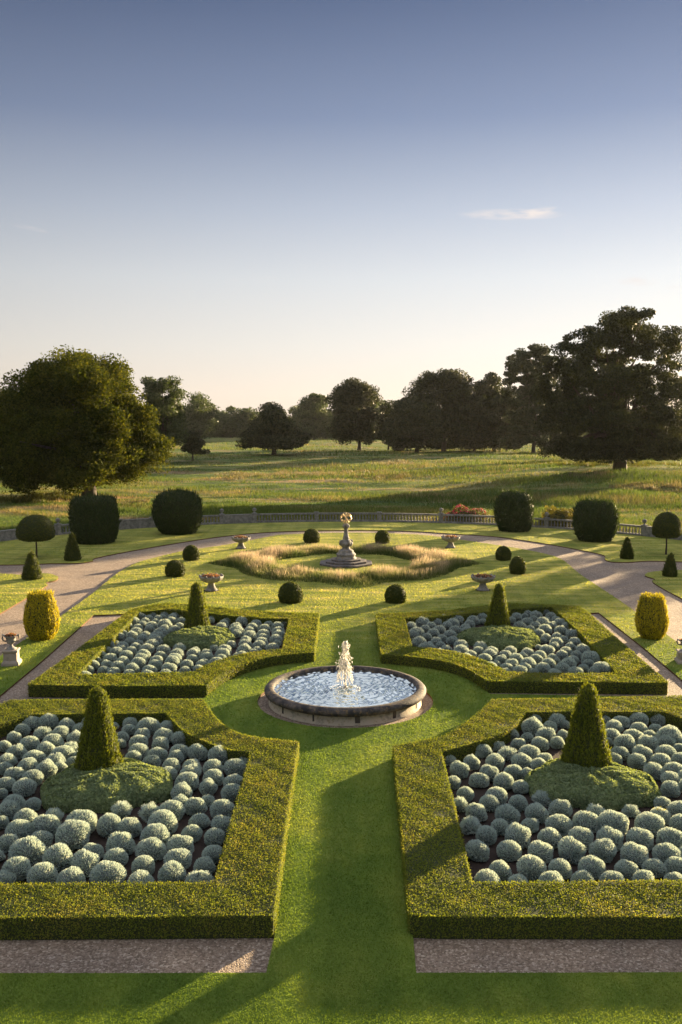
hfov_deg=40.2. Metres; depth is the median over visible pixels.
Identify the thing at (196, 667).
santolina
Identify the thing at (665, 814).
santolina
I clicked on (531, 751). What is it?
santolina
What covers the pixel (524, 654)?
santolina
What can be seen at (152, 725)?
santolina
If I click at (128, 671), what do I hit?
santolina
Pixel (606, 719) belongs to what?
santolina
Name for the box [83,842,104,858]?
santolina
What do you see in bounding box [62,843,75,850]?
santolina
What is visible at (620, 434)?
oak
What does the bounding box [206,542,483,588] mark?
tall grass
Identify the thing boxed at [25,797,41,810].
santolina
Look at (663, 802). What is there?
santolina
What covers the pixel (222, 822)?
santolina
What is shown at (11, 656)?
pedestal urn
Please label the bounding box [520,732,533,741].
santolina
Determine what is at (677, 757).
santolina
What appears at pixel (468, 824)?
santolina
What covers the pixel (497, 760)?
santolina
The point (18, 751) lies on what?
santolina
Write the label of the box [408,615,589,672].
soil
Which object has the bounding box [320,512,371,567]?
armillary sundial
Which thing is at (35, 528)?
lollipop tree
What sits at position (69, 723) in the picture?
santolina
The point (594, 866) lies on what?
santolina
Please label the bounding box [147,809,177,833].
santolina
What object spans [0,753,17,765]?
santolina
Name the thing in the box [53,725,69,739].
santolina
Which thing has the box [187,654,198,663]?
santolina
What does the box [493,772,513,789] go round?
santolina
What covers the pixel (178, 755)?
santolina
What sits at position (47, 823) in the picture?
santolina
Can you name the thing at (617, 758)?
santolina
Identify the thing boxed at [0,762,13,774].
santolina
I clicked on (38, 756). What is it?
santolina
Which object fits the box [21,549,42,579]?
yew cone
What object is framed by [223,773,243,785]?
santolina
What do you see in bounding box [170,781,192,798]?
santolina
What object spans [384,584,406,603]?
box ball
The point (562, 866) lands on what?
santolina
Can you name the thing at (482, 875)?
santolina
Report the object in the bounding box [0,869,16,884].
santolina
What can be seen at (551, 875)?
santolina
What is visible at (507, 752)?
santolina
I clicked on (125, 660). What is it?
santolina
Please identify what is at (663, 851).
santolina
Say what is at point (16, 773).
santolina
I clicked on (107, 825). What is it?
santolina
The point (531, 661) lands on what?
santolina
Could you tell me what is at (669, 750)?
santolina
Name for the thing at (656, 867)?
santolina
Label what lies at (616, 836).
santolina
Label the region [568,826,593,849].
santolina
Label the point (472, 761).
santolina
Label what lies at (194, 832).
santolina
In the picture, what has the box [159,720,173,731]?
santolina
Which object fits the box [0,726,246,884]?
soil
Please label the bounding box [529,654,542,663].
santolina
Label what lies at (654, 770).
santolina
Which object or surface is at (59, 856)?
santolina
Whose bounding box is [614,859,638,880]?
santolina
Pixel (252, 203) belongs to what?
sky
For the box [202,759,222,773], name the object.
santolina
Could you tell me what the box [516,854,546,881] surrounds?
santolina
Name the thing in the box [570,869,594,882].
santolina
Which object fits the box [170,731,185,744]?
santolina
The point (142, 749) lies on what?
santolina
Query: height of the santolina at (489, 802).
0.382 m
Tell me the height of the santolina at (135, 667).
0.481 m
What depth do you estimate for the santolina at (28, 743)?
28.49 m
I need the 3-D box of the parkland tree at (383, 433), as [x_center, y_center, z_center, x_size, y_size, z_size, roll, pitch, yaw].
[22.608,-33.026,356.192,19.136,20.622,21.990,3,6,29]
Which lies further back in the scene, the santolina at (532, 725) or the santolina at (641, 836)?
the santolina at (532, 725)
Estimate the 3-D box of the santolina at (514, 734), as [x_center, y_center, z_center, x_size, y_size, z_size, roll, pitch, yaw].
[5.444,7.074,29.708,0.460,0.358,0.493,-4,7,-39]
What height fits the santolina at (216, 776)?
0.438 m
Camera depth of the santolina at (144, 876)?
19.95 m
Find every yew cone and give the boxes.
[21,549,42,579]
[64,531,82,560]
[619,536,634,558]
[662,553,678,576]
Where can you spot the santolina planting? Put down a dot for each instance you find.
(136, 639)
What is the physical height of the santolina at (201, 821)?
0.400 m
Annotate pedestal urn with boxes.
[1,632,21,666]
[674,639,681,663]
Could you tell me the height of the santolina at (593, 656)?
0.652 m
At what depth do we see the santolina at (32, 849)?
21.14 m
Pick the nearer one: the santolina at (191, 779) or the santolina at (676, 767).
the santolina at (191, 779)
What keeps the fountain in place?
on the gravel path
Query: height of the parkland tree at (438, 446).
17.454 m
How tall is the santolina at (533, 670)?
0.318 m
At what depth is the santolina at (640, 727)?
29.98 m
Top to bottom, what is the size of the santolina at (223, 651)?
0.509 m
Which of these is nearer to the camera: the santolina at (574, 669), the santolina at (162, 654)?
the santolina at (574, 669)
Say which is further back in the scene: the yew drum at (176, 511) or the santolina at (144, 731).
the yew drum at (176, 511)
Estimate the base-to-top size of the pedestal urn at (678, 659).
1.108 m
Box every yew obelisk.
[73,685,123,771]
[184,581,210,628]
[484,582,511,625]
[559,679,614,767]
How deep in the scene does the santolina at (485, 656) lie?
38.80 m
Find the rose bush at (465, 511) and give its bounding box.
[435,503,488,521]
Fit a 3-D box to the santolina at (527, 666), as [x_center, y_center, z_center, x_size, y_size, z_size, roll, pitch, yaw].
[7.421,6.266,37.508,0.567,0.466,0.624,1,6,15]
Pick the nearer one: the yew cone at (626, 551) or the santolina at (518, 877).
the santolina at (518, 877)
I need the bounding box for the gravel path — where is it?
[0,531,681,972]
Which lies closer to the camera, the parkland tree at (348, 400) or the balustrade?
the balustrade
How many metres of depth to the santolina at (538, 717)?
31.07 m
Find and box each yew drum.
[66,491,120,544]
[150,487,203,534]
[491,488,535,531]
[572,495,620,541]
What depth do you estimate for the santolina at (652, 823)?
22.69 m
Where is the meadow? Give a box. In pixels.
[0,436,681,529]
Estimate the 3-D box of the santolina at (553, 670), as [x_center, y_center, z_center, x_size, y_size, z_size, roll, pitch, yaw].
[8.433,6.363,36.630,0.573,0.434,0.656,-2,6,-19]
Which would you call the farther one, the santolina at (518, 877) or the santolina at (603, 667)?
the santolina at (603, 667)
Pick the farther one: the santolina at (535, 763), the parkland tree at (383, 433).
the parkland tree at (383, 433)
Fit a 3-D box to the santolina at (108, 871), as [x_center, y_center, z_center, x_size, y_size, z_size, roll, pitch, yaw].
[-5.062,7.872,20.218,0.817,0.570,0.721,-1,6,-15]
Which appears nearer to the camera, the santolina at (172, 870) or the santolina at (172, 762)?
the santolina at (172, 870)
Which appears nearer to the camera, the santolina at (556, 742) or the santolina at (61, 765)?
the santolina at (61, 765)
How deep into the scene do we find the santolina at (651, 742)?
28.60 m
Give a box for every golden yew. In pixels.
[22,589,61,640]
[634,591,669,639]
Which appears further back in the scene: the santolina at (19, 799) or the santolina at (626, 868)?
the santolina at (19, 799)
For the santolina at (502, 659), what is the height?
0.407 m
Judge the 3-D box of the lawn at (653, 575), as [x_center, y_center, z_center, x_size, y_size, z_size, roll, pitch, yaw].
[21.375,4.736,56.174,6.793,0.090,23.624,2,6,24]
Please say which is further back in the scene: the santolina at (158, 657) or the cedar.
the cedar
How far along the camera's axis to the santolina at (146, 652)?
39.60 m
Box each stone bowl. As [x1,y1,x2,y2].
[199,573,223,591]
[231,535,250,548]
[441,535,459,547]
[471,573,495,590]
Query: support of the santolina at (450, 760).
on the soil at (475, 866)
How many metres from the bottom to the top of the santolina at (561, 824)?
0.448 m
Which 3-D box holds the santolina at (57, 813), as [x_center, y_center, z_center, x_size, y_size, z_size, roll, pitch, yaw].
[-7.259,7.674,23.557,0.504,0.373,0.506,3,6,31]
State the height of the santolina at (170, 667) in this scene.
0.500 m
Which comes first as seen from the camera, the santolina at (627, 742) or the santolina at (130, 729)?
the santolina at (627, 742)
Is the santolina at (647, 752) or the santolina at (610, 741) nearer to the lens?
the santolina at (647, 752)
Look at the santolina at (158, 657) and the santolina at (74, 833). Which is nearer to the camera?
the santolina at (74, 833)
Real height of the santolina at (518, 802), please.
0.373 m
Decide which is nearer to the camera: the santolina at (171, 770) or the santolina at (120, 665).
the santolina at (171, 770)
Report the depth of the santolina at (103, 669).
37.17 m
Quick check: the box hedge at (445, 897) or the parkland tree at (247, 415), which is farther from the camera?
the parkland tree at (247, 415)
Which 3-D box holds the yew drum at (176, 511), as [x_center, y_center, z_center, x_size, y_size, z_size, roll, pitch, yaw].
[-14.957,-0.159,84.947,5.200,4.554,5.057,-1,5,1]
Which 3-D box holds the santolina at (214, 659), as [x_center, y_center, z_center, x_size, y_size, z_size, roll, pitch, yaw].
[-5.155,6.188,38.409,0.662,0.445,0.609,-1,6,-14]
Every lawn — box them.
[0,522,681,565]
[0,533,681,1023]
[0,573,58,613]
[645,570,681,599]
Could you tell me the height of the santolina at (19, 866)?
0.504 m
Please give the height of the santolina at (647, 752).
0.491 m
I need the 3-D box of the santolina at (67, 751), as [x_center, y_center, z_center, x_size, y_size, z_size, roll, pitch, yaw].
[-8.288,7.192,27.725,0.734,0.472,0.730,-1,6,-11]
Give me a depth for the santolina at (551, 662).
38.05 m
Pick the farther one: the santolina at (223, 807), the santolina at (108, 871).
the santolina at (223, 807)
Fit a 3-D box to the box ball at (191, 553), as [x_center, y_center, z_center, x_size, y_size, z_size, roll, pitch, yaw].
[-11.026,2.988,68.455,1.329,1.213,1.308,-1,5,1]
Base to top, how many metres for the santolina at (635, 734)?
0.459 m
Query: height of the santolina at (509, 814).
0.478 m
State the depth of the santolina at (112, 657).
38.95 m
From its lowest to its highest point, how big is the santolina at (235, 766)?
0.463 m
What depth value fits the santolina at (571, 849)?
21.32 m
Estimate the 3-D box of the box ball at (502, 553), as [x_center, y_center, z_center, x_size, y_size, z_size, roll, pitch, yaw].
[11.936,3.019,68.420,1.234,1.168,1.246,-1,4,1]
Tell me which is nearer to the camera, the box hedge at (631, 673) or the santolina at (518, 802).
the santolina at (518, 802)
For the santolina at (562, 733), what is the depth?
29.60 m
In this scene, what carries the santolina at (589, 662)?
on the soil at (499, 651)
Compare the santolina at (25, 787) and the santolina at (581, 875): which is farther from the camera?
the santolina at (25, 787)
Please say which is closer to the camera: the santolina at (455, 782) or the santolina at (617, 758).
the santolina at (455, 782)
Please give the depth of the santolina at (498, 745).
28.57 m
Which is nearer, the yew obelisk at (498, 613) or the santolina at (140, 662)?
the santolina at (140, 662)
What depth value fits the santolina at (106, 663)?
38.02 m
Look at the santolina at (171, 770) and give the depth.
26.28 m
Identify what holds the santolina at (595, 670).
on the soil at (499, 651)
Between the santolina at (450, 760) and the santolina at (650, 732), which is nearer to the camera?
the santolina at (450, 760)
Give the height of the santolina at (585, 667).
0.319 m
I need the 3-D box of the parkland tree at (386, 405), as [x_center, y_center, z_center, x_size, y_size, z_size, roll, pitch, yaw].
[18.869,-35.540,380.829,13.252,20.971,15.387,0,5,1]
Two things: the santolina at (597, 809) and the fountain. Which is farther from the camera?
the fountain
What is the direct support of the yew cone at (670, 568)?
on the lawn at (653, 575)
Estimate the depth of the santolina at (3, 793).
24.99 m
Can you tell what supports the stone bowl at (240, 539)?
on the lawn at (470, 549)
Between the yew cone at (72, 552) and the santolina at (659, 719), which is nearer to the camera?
the santolina at (659, 719)
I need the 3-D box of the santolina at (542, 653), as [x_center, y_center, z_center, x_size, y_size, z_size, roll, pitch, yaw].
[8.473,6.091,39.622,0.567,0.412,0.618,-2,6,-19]
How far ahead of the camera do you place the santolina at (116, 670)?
37.01 m
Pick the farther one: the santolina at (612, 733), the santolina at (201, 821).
the santolina at (612, 733)
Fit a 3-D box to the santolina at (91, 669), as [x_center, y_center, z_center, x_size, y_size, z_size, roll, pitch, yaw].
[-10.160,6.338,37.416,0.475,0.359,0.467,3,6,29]
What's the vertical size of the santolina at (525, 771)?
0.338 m
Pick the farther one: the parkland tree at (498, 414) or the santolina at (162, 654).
the parkland tree at (498, 414)
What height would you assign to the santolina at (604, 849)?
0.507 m
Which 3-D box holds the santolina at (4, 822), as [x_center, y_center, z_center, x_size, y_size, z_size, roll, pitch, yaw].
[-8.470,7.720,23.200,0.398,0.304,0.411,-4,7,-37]
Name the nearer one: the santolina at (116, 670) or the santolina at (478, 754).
the santolina at (478, 754)
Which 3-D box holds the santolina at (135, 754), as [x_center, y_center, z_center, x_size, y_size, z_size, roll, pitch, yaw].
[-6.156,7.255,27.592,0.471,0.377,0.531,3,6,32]
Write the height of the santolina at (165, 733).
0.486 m
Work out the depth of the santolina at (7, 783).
25.43 m
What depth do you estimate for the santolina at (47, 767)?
26.36 m
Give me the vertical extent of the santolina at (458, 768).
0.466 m
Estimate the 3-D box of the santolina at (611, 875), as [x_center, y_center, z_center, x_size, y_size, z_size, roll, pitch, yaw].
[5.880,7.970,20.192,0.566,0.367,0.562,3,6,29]
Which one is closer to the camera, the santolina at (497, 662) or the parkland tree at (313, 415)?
the santolina at (497, 662)
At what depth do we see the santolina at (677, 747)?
28.39 m
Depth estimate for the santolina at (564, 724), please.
30.69 m
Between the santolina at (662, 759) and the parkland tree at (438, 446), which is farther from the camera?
the parkland tree at (438, 446)
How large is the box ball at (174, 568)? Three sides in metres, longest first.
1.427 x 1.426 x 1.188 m
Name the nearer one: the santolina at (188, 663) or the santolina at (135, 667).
the santolina at (135, 667)
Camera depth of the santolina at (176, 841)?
21.68 m
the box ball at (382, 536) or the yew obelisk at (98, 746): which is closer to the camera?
the yew obelisk at (98, 746)
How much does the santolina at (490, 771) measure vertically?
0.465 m
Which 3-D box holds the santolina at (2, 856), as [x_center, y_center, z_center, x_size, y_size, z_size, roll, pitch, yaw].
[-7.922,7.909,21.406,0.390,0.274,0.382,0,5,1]
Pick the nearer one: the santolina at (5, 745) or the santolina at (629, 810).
the santolina at (629, 810)
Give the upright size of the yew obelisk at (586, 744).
2.877 m
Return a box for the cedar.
[496,343,560,452]
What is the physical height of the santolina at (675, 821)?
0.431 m
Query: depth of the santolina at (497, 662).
38.44 m
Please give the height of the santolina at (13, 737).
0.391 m
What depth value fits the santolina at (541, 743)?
28.57 m
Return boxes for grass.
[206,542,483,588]
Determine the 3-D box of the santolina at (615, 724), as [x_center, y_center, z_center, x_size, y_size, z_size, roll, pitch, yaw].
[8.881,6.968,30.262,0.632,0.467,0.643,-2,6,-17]
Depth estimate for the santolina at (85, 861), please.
20.70 m
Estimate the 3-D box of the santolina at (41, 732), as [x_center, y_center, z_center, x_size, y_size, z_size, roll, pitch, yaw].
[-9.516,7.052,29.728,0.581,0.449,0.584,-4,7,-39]
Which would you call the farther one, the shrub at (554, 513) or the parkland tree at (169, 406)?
the parkland tree at (169, 406)
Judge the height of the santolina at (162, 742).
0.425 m
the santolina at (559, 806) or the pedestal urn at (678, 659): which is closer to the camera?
the santolina at (559, 806)
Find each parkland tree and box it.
[139,375,189,462]
[179,391,220,438]
[180,429,210,460]
[211,409,232,437]
[215,406,245,437]
[233,407,258,437]
[235,401,311,454]
[287,405,309,437]
[292,393,333,439]
[318,408,333,438]
[324,377,382,449]
[373,409,382,425]
[374,399,411,450]
[375,400,395,449]
[381,393,446,452]
[401,368,480,451]
[432,432,460,449]
[453,384,498,450]
[475,371,505,450]
[485,390,529,450]
[530,379,563,449]
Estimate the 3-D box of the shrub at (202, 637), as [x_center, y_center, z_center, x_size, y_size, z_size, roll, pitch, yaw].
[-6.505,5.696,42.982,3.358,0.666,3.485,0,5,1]
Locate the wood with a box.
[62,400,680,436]
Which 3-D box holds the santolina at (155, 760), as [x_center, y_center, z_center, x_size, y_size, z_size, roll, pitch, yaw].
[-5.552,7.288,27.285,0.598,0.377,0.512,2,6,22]
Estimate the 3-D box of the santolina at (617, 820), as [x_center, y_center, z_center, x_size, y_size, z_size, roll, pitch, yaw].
[6.711,7.626,22.901,0.768,0.558,0.737,-1,6,-13]
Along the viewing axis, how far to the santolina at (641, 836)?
21.95 m
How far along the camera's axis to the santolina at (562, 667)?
37.25 m
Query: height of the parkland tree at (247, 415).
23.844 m
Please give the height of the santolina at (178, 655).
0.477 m
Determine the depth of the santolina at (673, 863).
20.67 m
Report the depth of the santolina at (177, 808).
23.58 m
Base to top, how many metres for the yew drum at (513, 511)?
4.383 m
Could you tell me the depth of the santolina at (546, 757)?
27.46 m
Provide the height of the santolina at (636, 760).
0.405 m
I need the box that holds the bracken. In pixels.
[0,459,681,503]
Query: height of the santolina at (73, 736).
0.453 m
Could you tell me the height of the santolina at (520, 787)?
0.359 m
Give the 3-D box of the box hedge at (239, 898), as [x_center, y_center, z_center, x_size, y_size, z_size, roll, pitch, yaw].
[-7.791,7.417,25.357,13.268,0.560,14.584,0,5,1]
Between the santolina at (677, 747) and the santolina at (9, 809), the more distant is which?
the santolina at (677, 747)
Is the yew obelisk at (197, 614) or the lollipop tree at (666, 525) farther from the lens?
the lollipop tree at (666, 525)
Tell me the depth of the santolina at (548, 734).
29.43 m
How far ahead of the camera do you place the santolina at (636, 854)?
21.16 m
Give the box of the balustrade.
[0,507,681,541]
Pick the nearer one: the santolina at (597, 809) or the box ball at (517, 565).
the santolina at (597, 809)
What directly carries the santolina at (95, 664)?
on the soil at (237, 640)
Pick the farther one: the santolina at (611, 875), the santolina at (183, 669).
the santolina at (183, 669)
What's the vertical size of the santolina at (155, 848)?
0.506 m
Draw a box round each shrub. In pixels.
[40,758,172,813]
[163,625,235,649]
[456,624,540,651]
[524,757,661,810]
[533,505,573,527]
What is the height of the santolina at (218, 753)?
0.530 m
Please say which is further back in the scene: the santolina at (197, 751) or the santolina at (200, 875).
the santolina at (197, 751)
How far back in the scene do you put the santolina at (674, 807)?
23.76 m
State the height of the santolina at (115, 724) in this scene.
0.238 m
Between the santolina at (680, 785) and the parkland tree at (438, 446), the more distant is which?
the parkland tree at (438, 446)
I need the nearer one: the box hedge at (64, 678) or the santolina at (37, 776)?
the santolina at (37, 776)
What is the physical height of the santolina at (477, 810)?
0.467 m
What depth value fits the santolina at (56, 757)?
27.11 m
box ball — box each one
[165,559,185,576]
[182,545,199,560]
[278,581,303,603]
[303,528,319,542]
[375,530,389,543]
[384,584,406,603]
[495,546,511,560]
[509,556,526,574]
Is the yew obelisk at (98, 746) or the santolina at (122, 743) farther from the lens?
the santolina at (122, 743)
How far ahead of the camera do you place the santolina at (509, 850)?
21.42 m
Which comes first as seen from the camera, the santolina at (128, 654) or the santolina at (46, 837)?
the santolina at (46, 837)
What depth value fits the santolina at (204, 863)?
20.73 m
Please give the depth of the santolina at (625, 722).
30.69 m
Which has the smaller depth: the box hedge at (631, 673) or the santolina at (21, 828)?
the santolina at (21, 828)
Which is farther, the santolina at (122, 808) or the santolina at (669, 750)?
the santolina at (669, 750)
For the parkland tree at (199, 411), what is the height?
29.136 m
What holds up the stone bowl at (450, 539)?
on the lawn at (470, 549)
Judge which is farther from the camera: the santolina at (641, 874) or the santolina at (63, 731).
the santolina at (63, 731)
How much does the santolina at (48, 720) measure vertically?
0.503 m
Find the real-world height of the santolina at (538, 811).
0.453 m
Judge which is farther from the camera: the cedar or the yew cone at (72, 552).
the cedar
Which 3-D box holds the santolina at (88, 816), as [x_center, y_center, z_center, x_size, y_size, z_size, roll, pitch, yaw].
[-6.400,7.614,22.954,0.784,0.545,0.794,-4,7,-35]
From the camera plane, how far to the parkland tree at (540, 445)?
322.29 m
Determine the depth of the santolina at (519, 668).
36.87 m
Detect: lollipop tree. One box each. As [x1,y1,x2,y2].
[15,514,55,557]
[651,511,681,554]
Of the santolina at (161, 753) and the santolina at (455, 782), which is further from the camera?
the santolina at (161, 753)
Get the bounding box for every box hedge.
[0,697,299,940]
[27,602,319,698]
[375,602,668,694]
[392,695,681,938]
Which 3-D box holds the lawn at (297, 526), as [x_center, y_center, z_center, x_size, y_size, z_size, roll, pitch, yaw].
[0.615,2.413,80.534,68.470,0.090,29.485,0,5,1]
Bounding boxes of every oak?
[0,344,175,496]
[531,305,681,470]
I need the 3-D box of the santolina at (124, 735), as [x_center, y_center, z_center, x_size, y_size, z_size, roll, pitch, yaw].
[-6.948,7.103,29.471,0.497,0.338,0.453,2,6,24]
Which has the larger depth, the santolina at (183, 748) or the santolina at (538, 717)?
the santolina at (538, 717)
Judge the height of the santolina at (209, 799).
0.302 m
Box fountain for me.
[264,640,425,725]
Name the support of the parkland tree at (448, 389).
on the meadow
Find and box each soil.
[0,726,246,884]
[93,622,286,673]
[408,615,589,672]
[445,724,681,883]
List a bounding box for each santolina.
[0,740,11,751]
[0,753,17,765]
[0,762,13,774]
[0,777,15,791]
[0,788,7,798]
[0,799,20,819]
[0,815,9,829]
[0,833,19,852]
[0,850,5,860]
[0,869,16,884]
[1,856,31,882]
[3,767,25,780]
[3,794,25,809]
[5,819,32,838]
[6,731,21,743]
[6,743,26,758]
[8,835,46,864]
[12,778,36,796]
[12,808,37,822]
[14,723,30,736]
[17,757,37,771]
[20,736,39,751]
[21,769,43,785]
[22,716,39,730]
[22,750,45,763]
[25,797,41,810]
[26,862,58,884]
[30,830,53,847]
[31,814,60,835]
[33,726,51,739]
[35,758,57,779]
[36,741,54,756]
[39,713,58,728]
[41,733,63,746]
[42,842,72,871]
[45,752,66,763]
[46,807,64,822]
[50,745,74,759]
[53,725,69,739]
[54,760,67,773]
[55,819,90,848]
[56,866,85,884]
[58,718,74,731]
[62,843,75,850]
[64,741,77,750]
[66,729,79,743]
[66,809,96,832]
[67,756,75,765]
[70,848,99,876]
[72,723,82,732]
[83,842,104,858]
[87,665,93,673]
[89,860,126,884]
[91,660,99,669]
[96,813,120,837]
[97,666,109,674]
[101,659,112,667]
[102,653,116,662]
[103,847,128,865]
[105,831,135,854]
[107,667,120,673]
[110,800,132,817]
[111,661,124,670]
[113,722,118,728]
[116,656,129,665]
[117,731,129,741]
[117,738,125,747]
[117,817,141,837]
[119,650,132,659]
[121,724,136,734]
[122,669,134,673]
[122,717,136,725]
[124,663,139,672]
[125,750,141,760]
[126,869,154,883]
[128,734,147,746]
[128,742,148,758]
[130,657,145,668]
[131,855,154,874]
[133,653,147,662]
[133,728,149,738]
[135,837,166,861]
[136,649,150,658]
[136,717,159,734]
[138,802,159,822]
[140,823,169,845]
[141,665,157,671]
[142,754,160,766]
[147,747,167,761]
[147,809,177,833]
[148,659,161,669]
[149,655,162,663]
[151,737,168,749]
[153,727,172,742]
[154,651,166,660]
[157,860,186,883]
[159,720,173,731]
[159,800,185,820]
[161,662,176,671]
[162,758,180,771]
[162,766,176,779]
[163,847,191,868]
[164,655,179,667]
[167,750,183,763]
[167,834,194,852]
[168,653,181,663]
[169,744,187,758]
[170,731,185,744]
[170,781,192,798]
[172,793,187,805]
[174,771,198,790]
[179,666,190,672]
[179,763,201,777]
[180,659,193,668]
[181,824,202,841]
[182,758,201,769]
[184,797,207,815]
[184,870,215,883]
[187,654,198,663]
[187,743,207,760]
[188,813,210,828]
[192,665,202,671]
[193,856,215,873]
[195,659,208,665]
[199,777,217,795]
[200,652,213,660]
[201,845,223,863]
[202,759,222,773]
[202,769,223,785]
[202,794,214,806]
[204,827,225,845]
[207,745,227,763]
[209,657,221,663]
[210,799,234,819]
[210,814,231,833]
[214,648,230,657]
[216,654,226,658]
[220,783,240,801]
[223,759,246,775]
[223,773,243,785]
[239,757,248,766]
[444,755,455,766]
[448,776,460,789]
[450,760,469,778]
[453,796,467,811]
[456,786,474,801]
[459,816,481,834]
[463,754,479,769]
[465,802,487,821]
[465,839,489,861]
[468,772,489,787]
[473,868,500,883]
[475,744,492,757]
[475,751,484,757]
[475,825,497,845]
[478,653,492,661]
[479,764,498,781]
[479,794,499,811]
[485,753,504,770]
[486,786,507,805]
[489,860,511,880]
[491,818,507,835]
[492,660,500,666]
[493,741,504,751]
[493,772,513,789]
[495,654,507,663]
[495,803,520,825]
[496,839,521,861]
[497,746,516,760]
[500,663,513,670]
[503,764,522,779]
[504,822,530,848]
[505,658,517,666]
[507,874,527,882]
[508,794,527,810]
[510,653,522,663]
[510,728,518,739]
[510,738,525,749]
[511,752,531,768]
[512,665,526,672]
[512,780,528,794]
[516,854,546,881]
[518,744,539,759]
[519,651,528,657]
[519,657,536,668]
[520,662,531,671]
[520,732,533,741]
[520,767,532,778]
[521,716,543,735]
[521,818,538,832]
[525,802,548,823]
[528,840,553,863]
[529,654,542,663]
[529,668,538,672]
[529,715,541,722]
[530,757,545,768]
[531,736,548,750]
[531,790,551,806]
[534,650,546,658]
[535,662,550,672]
[535,727,555,741]
[536,752,552,761]
[537,827,562,848]
[537,870,563,882]
[541,658,555,668]
[543,720,556,731]
[545,814,572,835]
[547,653,557,659]
[548,668,561,673]
[548,799,572,817]
[548,858,571,879]
[549,713,566,726]
[549,736,564,748]
[555,662,569,673]
[557,729,567,739]
[557,836,586,863]
[560,720,569,728]
[561,657,576,666]
[568,666,583,673]
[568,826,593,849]
[569,655,579,663]
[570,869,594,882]
[572,810,599,832]
[577,855,605,879]
[578,664,588,671]
[581,650,600,663]
[582,659,594,667]
[587,803,605,815]
[588,667,599,673]
[588,838,616,862]
[592,661,610,672]
[596,825,623,851]
[598,809,628,835]
[599,870,623,881]
[602,715,610,724]
[604,719,623,732]
[605,728,620,739]
[606,737,612,745]
[610,746,629,760]
[611,753,622,764]
[613,715,629,727]
[613,734,635,752]
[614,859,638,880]
[620,841,648,867]
[621,804,640,818]
[623,729,643,743]
[626,827,653,850]
[627,753,646,768]
[629,712,648,725]
[629,722,648,732]
[632,744,652,762]
[632,869,653,881]
[634,811,664,837]
[637,734,658,750]
[641,858,667,877]
[643,730,655,736]
[643,762,664,779]
[649,723,661,731]
[650,714,665,724]
[650,753,670,768]
[650,806,670,825]
[652,842,681,863]
[653,796,670,809]
[654,744,676,757]
[655,826,681,848]
[656,724,681,740]
[658,734,676,746]
[660,771,681,782]
[660,780,680,797]
[663,762,681,773]
[663,871,681,881]
[664,856,681,873]
[667,800,681,815]
[669,813,681,831]
[671,752,681,764]
[673,743,681,751]
[678,779,681,792]
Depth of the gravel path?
18.10 m
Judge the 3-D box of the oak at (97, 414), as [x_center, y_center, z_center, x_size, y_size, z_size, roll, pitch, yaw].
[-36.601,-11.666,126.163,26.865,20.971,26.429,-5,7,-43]
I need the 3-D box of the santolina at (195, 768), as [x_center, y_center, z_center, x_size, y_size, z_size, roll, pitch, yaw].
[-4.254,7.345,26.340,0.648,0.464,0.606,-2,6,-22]
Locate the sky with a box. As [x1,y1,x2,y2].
[0,0,681,415]
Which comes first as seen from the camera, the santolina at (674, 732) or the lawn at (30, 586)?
the santolina at (674, 732)
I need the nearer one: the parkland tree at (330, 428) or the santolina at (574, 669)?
the santolina at (574, 669)
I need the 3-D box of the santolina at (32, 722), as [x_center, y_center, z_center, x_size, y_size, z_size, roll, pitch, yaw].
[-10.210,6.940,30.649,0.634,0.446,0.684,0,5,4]
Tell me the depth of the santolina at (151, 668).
37.05 m
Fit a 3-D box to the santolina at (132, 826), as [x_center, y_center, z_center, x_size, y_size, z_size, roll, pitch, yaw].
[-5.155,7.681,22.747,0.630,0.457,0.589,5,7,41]
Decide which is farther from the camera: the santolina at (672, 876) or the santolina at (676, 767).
the santolina at (676, 767)
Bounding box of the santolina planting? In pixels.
[106,610,589,659]
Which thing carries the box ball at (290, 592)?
on the lawn at (470, 549)
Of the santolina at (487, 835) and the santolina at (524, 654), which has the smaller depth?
the santolina at (487, 835)
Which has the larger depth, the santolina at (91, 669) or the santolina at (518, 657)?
the santolina at (518, 657)
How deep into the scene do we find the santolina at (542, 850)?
21.35 m
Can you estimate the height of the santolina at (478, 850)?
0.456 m
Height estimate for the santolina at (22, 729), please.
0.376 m
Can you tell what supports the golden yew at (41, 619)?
on the lawn at (470, 549)
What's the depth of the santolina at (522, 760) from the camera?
27.12 m
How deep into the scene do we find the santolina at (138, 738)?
28.74 m
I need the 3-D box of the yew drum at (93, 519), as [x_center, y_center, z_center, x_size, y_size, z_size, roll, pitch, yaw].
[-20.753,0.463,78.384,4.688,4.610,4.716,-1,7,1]
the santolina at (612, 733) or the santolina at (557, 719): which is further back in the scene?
the santolina at (557, 719)
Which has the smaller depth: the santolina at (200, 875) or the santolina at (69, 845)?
the santolina at (200, 875)
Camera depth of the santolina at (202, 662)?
37.99 m
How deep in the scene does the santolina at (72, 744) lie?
28.49 m
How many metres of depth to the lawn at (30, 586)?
57.28 m
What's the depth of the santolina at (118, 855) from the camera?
21.11 m
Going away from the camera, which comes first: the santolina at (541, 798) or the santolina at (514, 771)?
the santolina at (541, 798)

